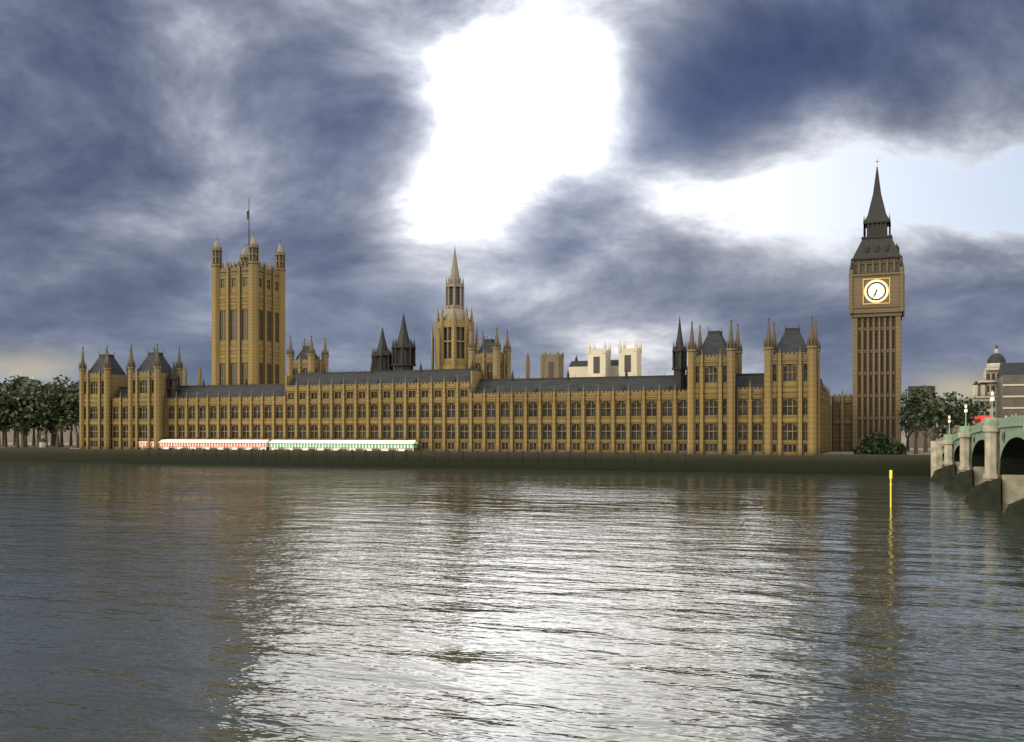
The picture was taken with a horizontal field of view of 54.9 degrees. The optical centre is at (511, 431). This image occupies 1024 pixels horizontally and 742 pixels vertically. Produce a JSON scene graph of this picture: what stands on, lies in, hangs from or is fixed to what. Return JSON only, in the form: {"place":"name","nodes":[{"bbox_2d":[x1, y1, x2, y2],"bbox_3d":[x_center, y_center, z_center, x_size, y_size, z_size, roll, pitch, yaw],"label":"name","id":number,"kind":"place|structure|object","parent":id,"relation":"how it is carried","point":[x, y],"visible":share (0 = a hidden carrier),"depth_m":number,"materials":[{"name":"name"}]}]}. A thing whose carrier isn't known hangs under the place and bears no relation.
{"place":"outdoors","nodes":[
{"label":"outdoors","id":0,"kind":"place"},
{"bbox_2d":[0,447,930,475],"bbox_3d":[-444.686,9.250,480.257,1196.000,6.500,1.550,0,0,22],"label":"palace wall","id":1,"kind":"structure","parent":0,"point":[876,464],"depth_m":299.78,"materials":[{"name":"grey stone"}]},
{"bbox_2d":[0,433,930,454],"bbox_3d":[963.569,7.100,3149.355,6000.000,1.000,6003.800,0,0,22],"label":"trunks","id":2,"kind":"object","parent":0,"point":[903,440],"depth_m":404.79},
{"bbox_2d":[0,375,990,454],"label":"trees","id":3,"kind":"object","parent":2,"relation":"on","point":[28,401],"depth_m":387.39,"materials":[{"name":"green plant"}]},
{"bbox_2d":[32,340,1023,447],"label":"buildings","id":4,"kind":"structure","parent":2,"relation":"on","point":[980,392],"depth_m":584.35,"materials":[{"name":"beige stone"}]},
{"bbox_2d":[0,461,1023,741],"bbox_3d":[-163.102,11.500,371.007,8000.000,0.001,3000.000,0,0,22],"label":"river water","id":5,"kind":"structure","parent":0,"point":[202,603],"depth_m":64.75,"materials":[{"name":"grey liquid"}]},
{"bbox_2d":[889,470,891,506],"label":"yellow marker post","id":6,"kind":"object","parent":5,"relation":"in","point":[890,474],"visible":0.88,"depth_m":149.92,"materials":[{"name":"yellow"}]},
{"bbox_2d":[930,433,1023,524],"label":"bridge","id":7,"kind":"structure","parent":5,"relation":"in","point":[1012,463],"depth_m":157.76,"materials":[{"name":"grey stone"}]},
{"bbox_2d":[942,390,1023,470],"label":"bridge","id":8,"kind":"structure","parent":7,"relation":"on","point":[1011,427],"depth_m":158.04,"materials":[{"name":"green metal"}]},
{"bbox_2d":[948,392,994,421],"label":"street lamps","id":9,"kind":"object","parent":8,"relation":"attached to","point":[991,399],"visible":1,"depth_m":194.14,"materials":[{"name":"white glass"}]},
{"bbox_2d":[931,423,1023,503],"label":"bridge piers","id":10,"kind":"structure","parent":5,"relation":"in","point":[1012,488],"depth_m":158.92,"materials":[{"name":"beige stone"}]},
{"bbox_2d":[0,375,1023,450],"bbox_3d":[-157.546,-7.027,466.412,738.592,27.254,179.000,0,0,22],"label":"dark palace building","id":11,"kind":"structure","parent":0,"point":[1002,391],"depth_m":361.18,"materials":[{"name":"grey"}]},
{"bbox_2d":[0,0,1023,432],"label":"sky","id":12,"kind":"structure","parent":0,"point":[596,172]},
{"bbox_2d":[39,260,1023,441],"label":"roofs","id":13,"kind":"structure","parent":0,"point":[789,342],"depth_m":324.36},
{"bbox_2d":[79,161,997,454],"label":"palace","id":14,"kind":"structure","parent":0,"point":[816,419],"depth_m":319.83,"materials":[{"name":"brown stone"}]},
{"bbox_2d":[138,442,269,446],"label":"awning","id":15,"kind":"object","parent":14,"relation":"attached to","point":[213,444],"visible":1,"depth_m":348.48,"materials":[{"name":"fabric"}]},
{"bbox_2d":[211,242,285,384],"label":"tower","id":16,"kind":"structure","parent":14,"relation":"attached to","point":[253,298],"depth_m":438.89,"materials":[{"name":"beige stone"}]},
{"bbox_2d":[270,443,416,447],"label":"marquee","id":17,"kind":"object","parent":14,"relation":"attached to","point":[342,445],"visible":0.93,"depth_m":328.30},
{"bbox_2d":[79,260,829,397],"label":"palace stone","id":18,"kind":"object","parent":14,"relation":"attached to","point":[812,339],"visible":0.85,"depth_m":320.94,"materials":[{"name":"brown stone"}]},
{"bbox_2d":[431,306,478,369],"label":"central tower","id":19,"kind":"structure","parent":14,"relation":"attached to","point":[452,362],"depth_m":361.46,"materials":[{"name":"beige stone"}]},
{"bbox_2d":[863,164,889,303],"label":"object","id":20,"kind":"object","parent":14,"relation":"attached to","point":[873,280],"visible":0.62,"depth_m":317.57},
{"bbox_2d":[831,257,904,451],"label":"clock tower","id":21,"kind":"structure","parent":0,"point":[845,419],"depth_m":318.91,"materials":[{"name":"beige stone"}]},
{"bbox_2d":[865,280,887,301],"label":"clock face","id":22,"kind":"object","parent":21,"relation":"attached to","point":[876,285],"visible":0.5,"depth_m":317.52},
{"bbox_2d":[974,416,993,424],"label":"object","id":23,"kind":"structure","parent":0,"point":[980,417],"depth_m":205.89,"materials":[{"name":"red metal"}]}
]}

